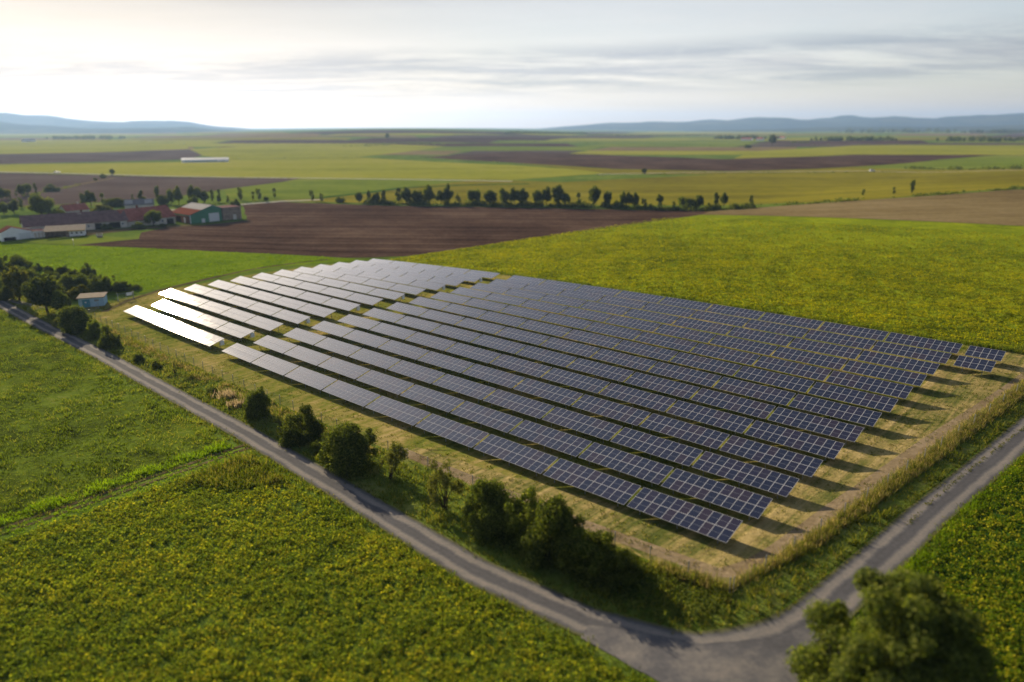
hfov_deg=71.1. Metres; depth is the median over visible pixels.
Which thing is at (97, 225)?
door
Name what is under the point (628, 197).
field tree
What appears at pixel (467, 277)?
solar table
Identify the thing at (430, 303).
solar table
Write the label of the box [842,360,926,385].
solar table
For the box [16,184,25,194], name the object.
farm tree
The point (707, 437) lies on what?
solar table
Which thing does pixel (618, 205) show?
undergrowth
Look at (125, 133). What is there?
stubble field
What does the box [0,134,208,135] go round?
crop field
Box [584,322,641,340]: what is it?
solar table
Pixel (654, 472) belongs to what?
solar table
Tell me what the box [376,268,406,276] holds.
solar table
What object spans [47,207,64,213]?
farm tree
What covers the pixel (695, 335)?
solar table
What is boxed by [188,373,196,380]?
shrub
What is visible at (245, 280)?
solar table
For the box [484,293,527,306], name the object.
solar table
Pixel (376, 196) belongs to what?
field tree
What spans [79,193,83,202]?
farm tree
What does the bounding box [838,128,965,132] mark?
wood
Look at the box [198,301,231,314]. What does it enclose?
solar table
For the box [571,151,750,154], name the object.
crop field
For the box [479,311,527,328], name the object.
solar table
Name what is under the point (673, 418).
park straw
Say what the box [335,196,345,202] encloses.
field tree
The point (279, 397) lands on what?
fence
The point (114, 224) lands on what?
door
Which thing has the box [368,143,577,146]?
ploughed field
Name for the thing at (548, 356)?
solar table
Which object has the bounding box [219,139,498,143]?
ploughed field
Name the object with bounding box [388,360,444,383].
solar table
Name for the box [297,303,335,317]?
solar table
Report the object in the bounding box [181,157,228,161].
livestock barn
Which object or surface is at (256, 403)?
shrub
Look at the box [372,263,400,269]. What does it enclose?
solar table
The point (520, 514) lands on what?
shrub
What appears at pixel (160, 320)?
solar table
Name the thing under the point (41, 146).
grass field
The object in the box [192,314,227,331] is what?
solar table
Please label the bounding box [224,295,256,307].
solar table
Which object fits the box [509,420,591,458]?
solar table
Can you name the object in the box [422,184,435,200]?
field tree
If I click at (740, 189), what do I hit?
crop field
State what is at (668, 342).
solar table
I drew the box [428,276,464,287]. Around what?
solar table
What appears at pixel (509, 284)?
solar table
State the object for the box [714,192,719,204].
field tree
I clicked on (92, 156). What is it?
ploughed field
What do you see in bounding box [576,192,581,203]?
field tree
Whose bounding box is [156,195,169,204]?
farm tree
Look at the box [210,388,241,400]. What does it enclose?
dry reeds
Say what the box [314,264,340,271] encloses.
solar table
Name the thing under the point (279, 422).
shrub
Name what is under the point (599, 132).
ploughed field
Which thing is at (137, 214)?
farmhouse
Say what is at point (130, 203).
shed
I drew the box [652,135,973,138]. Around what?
grass field
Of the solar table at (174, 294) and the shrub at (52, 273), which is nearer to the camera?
the solar table at (174, 294)
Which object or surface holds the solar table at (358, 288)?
on the ground at (10, 218)
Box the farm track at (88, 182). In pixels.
[61,178,112,188]
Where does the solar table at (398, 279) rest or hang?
on the ground at (10, 218)
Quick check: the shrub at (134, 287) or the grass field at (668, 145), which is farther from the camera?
the grass field at (668, 145)
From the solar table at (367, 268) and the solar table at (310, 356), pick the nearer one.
the solar table at (310, 356)
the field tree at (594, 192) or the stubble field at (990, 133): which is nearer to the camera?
the field tree at (594, 192)
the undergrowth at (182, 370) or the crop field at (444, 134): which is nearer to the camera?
the undergrowth at (182, 370)
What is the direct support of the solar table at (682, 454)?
on the ground at (10, 218)
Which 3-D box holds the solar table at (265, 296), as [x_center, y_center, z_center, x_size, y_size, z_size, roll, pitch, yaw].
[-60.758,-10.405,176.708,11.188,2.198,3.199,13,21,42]
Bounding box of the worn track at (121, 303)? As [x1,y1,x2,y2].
[102,259,329,311]
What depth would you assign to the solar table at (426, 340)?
134.84 m
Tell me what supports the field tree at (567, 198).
on the ground at (10, 218)
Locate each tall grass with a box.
[648,379,1023,594]
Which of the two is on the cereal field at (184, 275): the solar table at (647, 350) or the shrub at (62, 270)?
the shrub at (62, 270)
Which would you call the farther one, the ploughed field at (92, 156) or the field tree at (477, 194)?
the ploughed field at (92, 156)
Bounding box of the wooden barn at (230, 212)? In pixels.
[218,205,241,219]
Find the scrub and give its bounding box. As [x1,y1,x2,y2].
[0,139,1023,206]
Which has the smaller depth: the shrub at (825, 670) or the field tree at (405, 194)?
the shrub at (825, 670)
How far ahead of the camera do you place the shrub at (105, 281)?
193.27 m
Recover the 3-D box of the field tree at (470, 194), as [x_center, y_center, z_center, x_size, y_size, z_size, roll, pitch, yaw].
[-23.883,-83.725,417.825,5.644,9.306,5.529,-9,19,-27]
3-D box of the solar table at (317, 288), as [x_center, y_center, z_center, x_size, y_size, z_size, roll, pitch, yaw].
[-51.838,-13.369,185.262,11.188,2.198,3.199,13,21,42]
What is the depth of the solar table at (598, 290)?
169.06 m
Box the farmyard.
[39,224,191,238]
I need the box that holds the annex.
[30,228,44,237]
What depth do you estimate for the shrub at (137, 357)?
134.06 m
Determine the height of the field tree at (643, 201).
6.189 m
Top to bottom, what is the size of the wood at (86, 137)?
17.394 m
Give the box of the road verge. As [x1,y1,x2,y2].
[10,296,1023,630]
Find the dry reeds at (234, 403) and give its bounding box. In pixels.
[226,397,244,408]
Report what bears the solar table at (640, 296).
on the ground at (10, 218)
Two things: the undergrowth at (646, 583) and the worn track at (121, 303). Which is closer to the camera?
the undergrowth at (646, 583)
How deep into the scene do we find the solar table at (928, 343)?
123.05 m
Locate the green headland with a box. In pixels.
[314,183,527,197]
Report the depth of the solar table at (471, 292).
171.57 m
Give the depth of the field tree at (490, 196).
410.71 m
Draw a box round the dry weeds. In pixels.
[109,329,382,456]
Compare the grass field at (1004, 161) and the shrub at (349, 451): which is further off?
the grass field at (1004, 161)
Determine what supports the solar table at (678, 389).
on the ground at (10, 218)
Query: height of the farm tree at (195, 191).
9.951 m
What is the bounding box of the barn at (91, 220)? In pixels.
[19,209,127,232]
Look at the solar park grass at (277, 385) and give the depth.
117.48 m
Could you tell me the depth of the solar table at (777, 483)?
80.13 m
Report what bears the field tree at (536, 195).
on the ground at (10, 218)
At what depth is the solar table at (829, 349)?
122.17 m
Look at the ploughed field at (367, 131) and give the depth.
2314.18 m
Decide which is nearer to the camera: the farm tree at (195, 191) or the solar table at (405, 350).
the solar table at (405, 350)
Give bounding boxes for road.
[0,301,1023,643]
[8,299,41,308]
[16,172,490,180]
[173,199,319,209]
[580,625,824,681]
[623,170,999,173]
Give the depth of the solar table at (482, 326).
143.38 m
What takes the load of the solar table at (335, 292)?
on the ground at (10, 218)
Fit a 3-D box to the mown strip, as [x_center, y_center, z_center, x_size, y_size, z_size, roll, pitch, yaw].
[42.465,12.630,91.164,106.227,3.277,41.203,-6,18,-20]
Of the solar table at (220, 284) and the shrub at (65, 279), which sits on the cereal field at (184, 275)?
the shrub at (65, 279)
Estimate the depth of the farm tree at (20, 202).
385.50 m
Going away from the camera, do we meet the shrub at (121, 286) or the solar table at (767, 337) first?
the solar table at (767, 337)
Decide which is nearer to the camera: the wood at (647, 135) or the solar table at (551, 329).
the solar table at (551, 329)
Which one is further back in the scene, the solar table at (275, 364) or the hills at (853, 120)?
the hills at (853, 120)
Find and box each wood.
[46,135,124,138]
[503,131,587,133]
[587,134,713,135]
[714,134,777,138]
[810,136,896,140]
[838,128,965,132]
[936,136,1016,141]
[969,129,1023,132]
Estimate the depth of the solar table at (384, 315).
154.42 m
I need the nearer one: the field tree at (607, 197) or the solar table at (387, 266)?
the solar table at (387, 266)
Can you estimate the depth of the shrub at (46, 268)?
220.39 m
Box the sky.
[0,0,1023,128]
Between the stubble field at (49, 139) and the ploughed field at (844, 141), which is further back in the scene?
the stubble field at (49, 139)
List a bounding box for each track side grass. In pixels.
[0,440,244,542]
[0,449,288,531]
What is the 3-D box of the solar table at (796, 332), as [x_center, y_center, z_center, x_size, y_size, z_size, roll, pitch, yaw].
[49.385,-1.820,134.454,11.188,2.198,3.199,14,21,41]
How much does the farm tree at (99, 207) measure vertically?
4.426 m
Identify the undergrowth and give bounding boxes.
[83,330,245,409]
[229,404,473,519]
[362,197,757,210]
[481,529,734,625]
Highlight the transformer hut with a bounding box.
[76,292,107,307]
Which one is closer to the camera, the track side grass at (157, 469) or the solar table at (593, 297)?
the track side grass at (157, 469)
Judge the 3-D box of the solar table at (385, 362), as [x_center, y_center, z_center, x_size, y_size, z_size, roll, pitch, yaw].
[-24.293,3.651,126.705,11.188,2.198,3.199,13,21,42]
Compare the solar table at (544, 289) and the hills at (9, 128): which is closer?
the solar table at (544, 289)
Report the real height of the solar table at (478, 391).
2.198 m
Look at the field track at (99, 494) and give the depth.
83.30 m
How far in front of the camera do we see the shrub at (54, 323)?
159.89 m
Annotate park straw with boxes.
[93,268,1023,575]
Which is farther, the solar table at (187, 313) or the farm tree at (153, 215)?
the farm tree at (153, 215)
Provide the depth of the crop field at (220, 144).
1592.81 m
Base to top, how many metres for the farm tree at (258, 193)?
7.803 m
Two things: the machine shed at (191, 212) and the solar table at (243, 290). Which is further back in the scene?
the machine shed at (191, 212)
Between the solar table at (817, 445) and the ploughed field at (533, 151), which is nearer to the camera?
the solar table at (817, 445)
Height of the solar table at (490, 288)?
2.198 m
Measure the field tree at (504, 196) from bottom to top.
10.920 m
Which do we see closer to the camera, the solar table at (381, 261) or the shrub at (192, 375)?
the shrub at (192, 375)
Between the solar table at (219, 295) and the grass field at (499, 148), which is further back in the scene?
the grass field at (499, 148)
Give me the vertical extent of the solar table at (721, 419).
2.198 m
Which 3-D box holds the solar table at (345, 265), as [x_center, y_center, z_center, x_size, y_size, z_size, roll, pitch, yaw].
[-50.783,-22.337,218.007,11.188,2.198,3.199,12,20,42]
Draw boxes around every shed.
[0,225,32,241]
[123,199,154,208]
[172,202,221,222]
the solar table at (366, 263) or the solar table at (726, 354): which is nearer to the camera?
the solar table at (726, 354)
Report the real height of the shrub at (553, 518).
7.042 m
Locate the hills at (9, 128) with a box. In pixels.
[0,122,237,133]
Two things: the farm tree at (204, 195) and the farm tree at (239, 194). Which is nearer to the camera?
the farm tree at (204, 195)
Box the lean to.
[43,224,85,237]
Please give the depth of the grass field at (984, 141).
1872.37 m
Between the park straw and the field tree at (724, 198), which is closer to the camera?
the park straw
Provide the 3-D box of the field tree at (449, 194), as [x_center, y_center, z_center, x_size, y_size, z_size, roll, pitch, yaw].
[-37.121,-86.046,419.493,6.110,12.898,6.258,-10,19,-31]
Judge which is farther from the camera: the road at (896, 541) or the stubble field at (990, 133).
the stubble field at (990, 133)
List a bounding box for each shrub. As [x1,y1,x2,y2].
[0,257,9,276]
[0,285,13,300]
[3,254,33,269]
[14,265,35,280]
[31,263,42,271]
[41,270,60,279]
[42,266,54,272]
[50,315,63,327]
[51,273,72,291]
[54,266,69,274]
[57,304,92,334]
[65,284,90,299]
[67,269,77,276]
[67,271,89,290]
[79,263,96,275]
[84,318,104,337]
[87,275,107,292]
[88,273,102,279]
[97,275,117,291]
[97,325,122,347]
[113,281,131,291]
[130,284,142,289]
[132,352,144,362]
[150,360,162,368]
[163,354,183,372]
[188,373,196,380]
[205,387,217,394]
[242,385,271,418]
[274,418,281,425]
[277,403,325,447]
[310,439,329,455]
[316,421,378,476]
[461,476,510,540]
[495,485,545,554]
[520,493,584,570]
[551,514,615,582]
[598,543,643,590]
[796,653,838,681]
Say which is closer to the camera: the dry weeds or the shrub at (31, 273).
the dry weeds
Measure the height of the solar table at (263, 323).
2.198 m
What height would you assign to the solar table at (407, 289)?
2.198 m
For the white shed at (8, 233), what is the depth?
282.43 m
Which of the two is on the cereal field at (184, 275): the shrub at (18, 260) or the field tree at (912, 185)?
the shrub at (18, 260)
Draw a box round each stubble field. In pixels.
[0,138,110,139]
[73,132,175,133]
[137,135,418,137]
[144,147,193,150]
[207,133,319,135]
[381,151,459,154]
[518,163,1023,176]
[593,147,796,150]
[893,133,987,135]
[958,132,1022,133]
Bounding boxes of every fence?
[85,304,730,592]
[733,384,1019,592]
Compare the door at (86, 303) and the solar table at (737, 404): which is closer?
the solar table at (737, 404)
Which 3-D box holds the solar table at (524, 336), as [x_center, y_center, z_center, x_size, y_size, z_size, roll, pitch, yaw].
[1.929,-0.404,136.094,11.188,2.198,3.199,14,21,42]
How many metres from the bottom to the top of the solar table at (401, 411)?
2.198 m
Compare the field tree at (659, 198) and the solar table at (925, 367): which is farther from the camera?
the field tree at (659, 198)
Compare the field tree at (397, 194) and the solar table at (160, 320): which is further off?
the field tree at (397, 194)
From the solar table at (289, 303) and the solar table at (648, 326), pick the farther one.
the solar table at (289, 303)
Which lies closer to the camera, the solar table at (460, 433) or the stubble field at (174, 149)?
the solar table at (460, 433)
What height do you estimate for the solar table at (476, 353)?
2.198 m
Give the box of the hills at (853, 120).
[541,113,1023,130]
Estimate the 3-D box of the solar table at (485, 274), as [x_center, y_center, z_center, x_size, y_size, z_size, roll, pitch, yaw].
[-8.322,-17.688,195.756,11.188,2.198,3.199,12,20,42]
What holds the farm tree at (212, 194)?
on the ground at (10, 218)
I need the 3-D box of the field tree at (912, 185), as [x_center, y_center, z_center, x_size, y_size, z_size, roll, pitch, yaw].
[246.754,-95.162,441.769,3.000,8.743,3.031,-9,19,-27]
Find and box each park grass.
[85,263,1023,566]
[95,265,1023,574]
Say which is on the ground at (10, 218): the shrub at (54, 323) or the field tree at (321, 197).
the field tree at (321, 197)
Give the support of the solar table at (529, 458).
on the ground at (10, 218)
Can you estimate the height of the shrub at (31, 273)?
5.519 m
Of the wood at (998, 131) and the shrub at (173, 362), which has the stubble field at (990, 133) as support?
the wood at (998, 131)
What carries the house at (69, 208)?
on the ground at (10, 218)
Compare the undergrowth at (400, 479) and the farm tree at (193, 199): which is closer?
the undergrowth at (400, 479)
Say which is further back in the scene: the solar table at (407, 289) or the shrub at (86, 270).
the shrub at (86, 270)
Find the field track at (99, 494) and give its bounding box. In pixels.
[0,444,249,535]
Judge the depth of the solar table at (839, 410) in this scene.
97.40 m
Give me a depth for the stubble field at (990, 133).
4386.46 m
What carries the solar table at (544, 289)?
on the ground at (10, 218)
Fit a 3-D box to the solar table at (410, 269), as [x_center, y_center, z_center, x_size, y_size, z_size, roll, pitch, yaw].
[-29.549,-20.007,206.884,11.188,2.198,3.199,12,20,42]
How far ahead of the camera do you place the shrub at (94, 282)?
193.23 m
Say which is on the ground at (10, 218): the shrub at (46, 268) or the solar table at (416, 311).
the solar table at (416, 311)
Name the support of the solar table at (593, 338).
on the ground at (10, 218)
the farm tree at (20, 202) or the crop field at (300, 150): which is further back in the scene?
the crop field at (300, 150)
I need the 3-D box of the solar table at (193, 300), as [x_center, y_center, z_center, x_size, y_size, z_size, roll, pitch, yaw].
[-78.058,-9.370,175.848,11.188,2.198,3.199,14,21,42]
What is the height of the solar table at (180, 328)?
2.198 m
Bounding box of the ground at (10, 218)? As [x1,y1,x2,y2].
[0,128,1023,681]
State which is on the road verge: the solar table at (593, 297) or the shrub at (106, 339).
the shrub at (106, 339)
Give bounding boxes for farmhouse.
[117,205,175,226]
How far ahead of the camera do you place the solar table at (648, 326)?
140.84 m
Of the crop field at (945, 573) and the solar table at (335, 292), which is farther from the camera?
the solar table at (335, 292)
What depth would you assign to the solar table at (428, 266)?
211.13 m
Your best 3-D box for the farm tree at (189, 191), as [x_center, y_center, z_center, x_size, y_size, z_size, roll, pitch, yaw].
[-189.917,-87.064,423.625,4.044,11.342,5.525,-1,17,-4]
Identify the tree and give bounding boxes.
[0,187,5,199]
[0,201,8,214]
[0,265,29,299]
[4,189,10,198]
[7,199,18,213]
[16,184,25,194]
[17,197,22,206]
[20,274,65,312]
[23,183,31,193]
[27,193,54,213]
[42,184,60,191]
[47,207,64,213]
[51,289,71,309]
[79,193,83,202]
[83,190,96,206]
[90,204,113,210]
[99,193,104,203]
[100,223,111,228]
[102,198,125,206]
[130,222,145,228]
[137,190,145,198]
[143,209,161,225]
[154,185,158,197]
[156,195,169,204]
[166,189,173,204]
[172,186,183,201]
[187,184,192,197]
[187,195,197,202]
[192,186,200,199]
[198,190,209,201]
[209,189,213,201]
[216,189,221,202]
[230,199,240,204]
[237,187,242,200]
[255,188,261,199]
[309,190,314,199]
[319,193,323,200]
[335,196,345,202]
[355,192,362,200]
[372,192,379,199]
[373,439,408,479]
[381,190,385,199]
[395,187,401,201]
[400,186,411,202]
[410,190,423,200]
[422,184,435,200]
[426,459,463,509]
[436,190,445,203]
[443,183,453,200]
[455,193,461,201]
[467,189,474,200]
[473,189,480,201]
[483,189,497,203]
[499,188,510,201]
[509,187,518,204]
[517,188,528,201]
[532,189,540,201]
[540,186,551,201]
[551,184,563,202]
[561,193,570,203]
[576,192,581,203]
[588,185,601,203]
[603,191,611,203]
[619,191,625,202]
[625,192,632,203]
[630,192,639,205]
[641,198,647,206]
[656,194,663,205]
[678,196,685,205]
[681,197,697,209]
[696,195,703,206]
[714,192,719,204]
[720,192,728,206]
[749,195,753,203]
[768,134,776,145]
[783,565,1003,681]
[910,180,915,192]
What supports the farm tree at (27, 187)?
on the ground at (10, 218)
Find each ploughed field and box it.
[0,149,201,163]
[0,173,298,205]
[82,202,717,257]
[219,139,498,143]
[290,130,539,135]
[355,137,558,140]
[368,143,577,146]
[426,135,657,137]
[426,152,987,170]
[452,150,578,154]
[501,132,627,133]
[702,189,1023,225]
[737,143,1023,146]
[759,140,927,143]
[964,136,1022,137]
[996,133,1023,135]
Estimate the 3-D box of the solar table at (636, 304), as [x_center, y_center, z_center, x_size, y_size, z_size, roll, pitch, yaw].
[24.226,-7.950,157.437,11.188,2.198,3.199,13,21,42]
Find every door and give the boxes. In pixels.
[82,300,90,307]
[95,223,101,228]
[109,222,120,227]
[167,218,173,223]
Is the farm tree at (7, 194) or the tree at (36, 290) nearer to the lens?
the tree at (36, 290)
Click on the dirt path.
(825, 510)
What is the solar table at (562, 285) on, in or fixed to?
on the solar park grass at (277, 385)
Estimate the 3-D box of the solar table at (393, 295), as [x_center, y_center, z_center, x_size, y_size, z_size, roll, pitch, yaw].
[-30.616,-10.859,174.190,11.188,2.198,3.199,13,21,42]
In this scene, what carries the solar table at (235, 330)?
on the ground at (10, 218)
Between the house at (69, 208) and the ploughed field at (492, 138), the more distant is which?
the ploughed field at (492, 138)
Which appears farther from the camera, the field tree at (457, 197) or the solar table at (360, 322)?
the field tree at (457, 197)
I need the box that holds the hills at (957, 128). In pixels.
[694,125,1023,131]
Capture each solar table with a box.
[124,305,154,320]
[143,313,175,326]
[151,300,182,312]
[160,289,188,300]
[163,320,198,338]
[171,306,203,319]
[178,294,209,306]
[185,284,213,294]
[185,329,224,348]
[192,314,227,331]
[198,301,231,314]
[204,289,234,303]
[208,280,236,290]
[216,322,254,337]
[221,308,255,322]
[222,343,264,365]
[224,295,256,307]
[228,285,258,295]
[231,276,259,286]
[244,315,282,333]
[247,302,281,317]
[249,291,282,301]
[251,281,280,293]
[251,354,298,378]
[252,272,280,282]
[253,335,296,356]
[272,286,305,297]
[272,297,307,309]
[272,309,309,324]
[273,269,301,278]
[273,277,303,287]
[283,328,325,347]
[284,345,330,368]
[284,366,336,392]
[294,267,321,274]
[294,273,324,282]
[295,282,326,293]
[296,292,330,305]
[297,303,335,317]
[311,321,354,336]
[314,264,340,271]
[314,270,344,279]
[314,337,360,356]
[317,278,349,287]
[318,357,369,378]
[319,287,353,299]
[322,298,359,313]
[322,380,379,409]
[332,262,358,268]
[334,267,363,275]
[337,274,369,283]
[338,314,380,331]
[341,283,375,294]
[342,330,389,349]
[345,293,382,305]
[349,348,399,371]
[351,260,376,265]
[353,265,382,271]
[356,370,413,397]
[357,271,388,279]
[362,279,396,289]
[362,308,405,322]
[365,396,429,428]
[367,288,404,300]
[369,259,392,263]
[370,323,415,339]
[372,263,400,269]
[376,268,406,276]
[379,340,428,362]
[382,275,416,284]
[386,302,428,317]
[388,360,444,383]
[389,284,425,297]
[390,261,417,266]
[394,266,424,272]
[395,316,441,334]
[400,384,464,414]
[401,272,433,280]
[406,332,455,353]
[409,280,445,292]
[409,297,450,309]
[413,263,442,269]
[415,413,488,449]
[418,351,473,375]
[419,310,464,326]
[420,269,452,276]
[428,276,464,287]
[430,292,470,304]
[432,325,480,341]
[433,374,495,401]
[438,266,469,274]
[442,304,486,317]
[446,273,481,281]
[446,343,500,365]
[451,287,490,298]
[451,401,522,432]
[456,318,504,333]
[462,364,524,390]
[464,298,507,312]
[465,270,499,280]
[471,283,509,294]
[471,334,525,353]
[473,434,557,475]
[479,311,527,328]
[483,389,554,421]
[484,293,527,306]
[489,279,528,288]
[490,354,551,379]
[495,327,548,344]
[500,305,547,319]
[503,288,546,299]
[507,275,545,284]
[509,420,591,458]
[513,378,582,405]
[516,345,576,369]
[519,320,571,338]
[520,299,567,313]
[522,284,564,294]
[540,280,581,289]
[540,294,585,307]
[540,313,591,328]
[540,337,599,359]
[541,368,609,396]
[542,407,622,442]
[543,458,640,505]
[558,289,603,302]
[560,307,611,321]
[563,329,621,347]
[567,358,633,384]
[572,394,649,428]
[575,285,620,295]
[578,442,673,486]
[579,301,630,314]
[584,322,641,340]
[591,349,656,372]
[598,295,647,309]
[599,383,675,414]
[605,315,660,332]
[611,427,702,468]
[613,340,677,362]
[615,290,663,302]
[623,309,678,323]
[624,372,699,400]
[627,487,742,543]
[635,332,696,351]
[640,413,728,450]
[642,303,695,317]
[648,362,720,388]
[654,324,715,343]
[659,297,711,310]
[661,468,771,519]
[666,400,752,435]
[670,352,741,376]
[672,317,732,334]
[690,310,748,327]
[691,343,759,364]
[691,388,775,419]
[692,451,798,498]
[706,304,764,319]
[710,335,777,355]
[713,377,795,406]
[720,435,822,478]
[727,327,793,346]
[734,366,813,393]
[744,319,808,337]
[745,420,844,459]
[753,356,830,381]
[759,312,822,328]
[767,407,863,444]
[771,347,846,371]
[788,338,861,360]
[789,394,881,429]
[804,329,875,352]
[808,382,897,414]
[818,322,888,343]
[825,371,912,398]
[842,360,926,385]
[857,350,939,374]
[872,341,950,363]
[885,332,962,353]
[954,355,995,374]
[965,345,1005,360]
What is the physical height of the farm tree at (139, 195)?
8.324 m
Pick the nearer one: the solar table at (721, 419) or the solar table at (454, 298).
the solar table at (721, 419)
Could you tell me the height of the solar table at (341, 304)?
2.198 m
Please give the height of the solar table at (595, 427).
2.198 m
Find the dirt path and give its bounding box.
[399,372,1023,576]
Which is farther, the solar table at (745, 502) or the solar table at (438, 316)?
the solar table at (438, 316)
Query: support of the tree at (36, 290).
on the road verge
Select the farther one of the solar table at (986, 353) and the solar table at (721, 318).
the solar table at (721, 318)
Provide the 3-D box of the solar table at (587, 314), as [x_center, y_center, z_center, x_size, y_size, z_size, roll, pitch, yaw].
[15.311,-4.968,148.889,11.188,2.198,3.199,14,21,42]
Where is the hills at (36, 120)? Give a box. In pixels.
[0,112,256,129]
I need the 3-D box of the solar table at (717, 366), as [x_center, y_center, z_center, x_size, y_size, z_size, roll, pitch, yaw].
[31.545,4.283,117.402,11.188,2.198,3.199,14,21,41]
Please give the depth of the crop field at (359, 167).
765.07 m
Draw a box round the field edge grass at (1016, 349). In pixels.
[385,259,1023,353]
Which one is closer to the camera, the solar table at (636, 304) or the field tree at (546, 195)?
the solar table at (636, 304)
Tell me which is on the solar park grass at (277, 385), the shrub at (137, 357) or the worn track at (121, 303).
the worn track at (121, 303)
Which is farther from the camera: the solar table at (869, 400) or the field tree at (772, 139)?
the field tree at (772, 139)
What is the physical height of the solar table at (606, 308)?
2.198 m
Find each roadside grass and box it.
[0,310,653,681]
[851,452,1023,631]
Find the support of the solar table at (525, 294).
on the ground at (10, 218)
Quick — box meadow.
[0,312,231,529]
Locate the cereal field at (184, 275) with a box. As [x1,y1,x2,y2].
[0,242,370,293]
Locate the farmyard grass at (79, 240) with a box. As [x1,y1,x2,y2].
[11,236,135,244]
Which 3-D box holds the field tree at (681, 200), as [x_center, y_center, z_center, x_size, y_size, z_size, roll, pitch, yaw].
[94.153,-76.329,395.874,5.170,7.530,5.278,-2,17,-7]
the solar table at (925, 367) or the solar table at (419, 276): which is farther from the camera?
the solar table at (419, 276)
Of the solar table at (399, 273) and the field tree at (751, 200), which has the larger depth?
the field tree at (751, 200)
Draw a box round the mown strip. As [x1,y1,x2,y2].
[411,346,1023,583]
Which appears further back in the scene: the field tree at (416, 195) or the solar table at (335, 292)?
the field tree at (416, 195)
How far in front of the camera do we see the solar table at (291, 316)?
156.52 m
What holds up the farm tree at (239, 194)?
on the ground at (10, 218)
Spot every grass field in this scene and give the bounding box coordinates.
[0,136,134,137]
[0,139,188,153]
[224,179,468,200]
[418,147,598,150]
[496,140,756,143]
[583,143,761,146]
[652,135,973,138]
[803,132,968,133]
[858,155,1023,169]
[936,140,1023,142]
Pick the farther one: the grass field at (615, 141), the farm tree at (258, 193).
the grass field at (615, 141)
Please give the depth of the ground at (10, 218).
395.39 m
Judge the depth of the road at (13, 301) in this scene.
184.50 m
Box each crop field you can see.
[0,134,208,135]
[0,157,602,179]
[0,463,642,681]
[6,151,125,153]
[124,137,350,140]
[160,140,228,142]
[179,132,285,133]
[179,143,338,146]
[190,143,442,158]
[228,173,1023,204]
[332,132,576,135]
[399,215,1023,351]
[553,138,856,140]
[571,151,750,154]
[578,134,871,135]
[626,132,786,133]
[734,145,1023,158]
[873,138,1020,140]
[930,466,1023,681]
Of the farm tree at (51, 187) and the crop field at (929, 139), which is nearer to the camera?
the farm tree at (51, 187)
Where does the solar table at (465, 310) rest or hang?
on the ground at (10, 218)
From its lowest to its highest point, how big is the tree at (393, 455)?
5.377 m
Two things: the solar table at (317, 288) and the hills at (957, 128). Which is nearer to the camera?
the solar table at (317, 288)
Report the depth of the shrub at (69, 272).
213.09 m
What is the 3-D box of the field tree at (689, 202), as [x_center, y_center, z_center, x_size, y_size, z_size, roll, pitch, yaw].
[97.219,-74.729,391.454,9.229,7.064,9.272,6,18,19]
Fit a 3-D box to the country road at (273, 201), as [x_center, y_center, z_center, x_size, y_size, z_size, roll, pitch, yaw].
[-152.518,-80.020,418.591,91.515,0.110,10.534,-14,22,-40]
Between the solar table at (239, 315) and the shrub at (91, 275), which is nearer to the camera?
the solar table at (239, 315)
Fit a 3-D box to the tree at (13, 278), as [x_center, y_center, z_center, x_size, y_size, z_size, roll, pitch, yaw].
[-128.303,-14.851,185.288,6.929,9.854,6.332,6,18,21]
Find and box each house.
[21,139,35,141]
[59,202,89,212]
[741,138,752,140]
[756,137,763,140]
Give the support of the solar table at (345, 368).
on the ground at (10, 218)

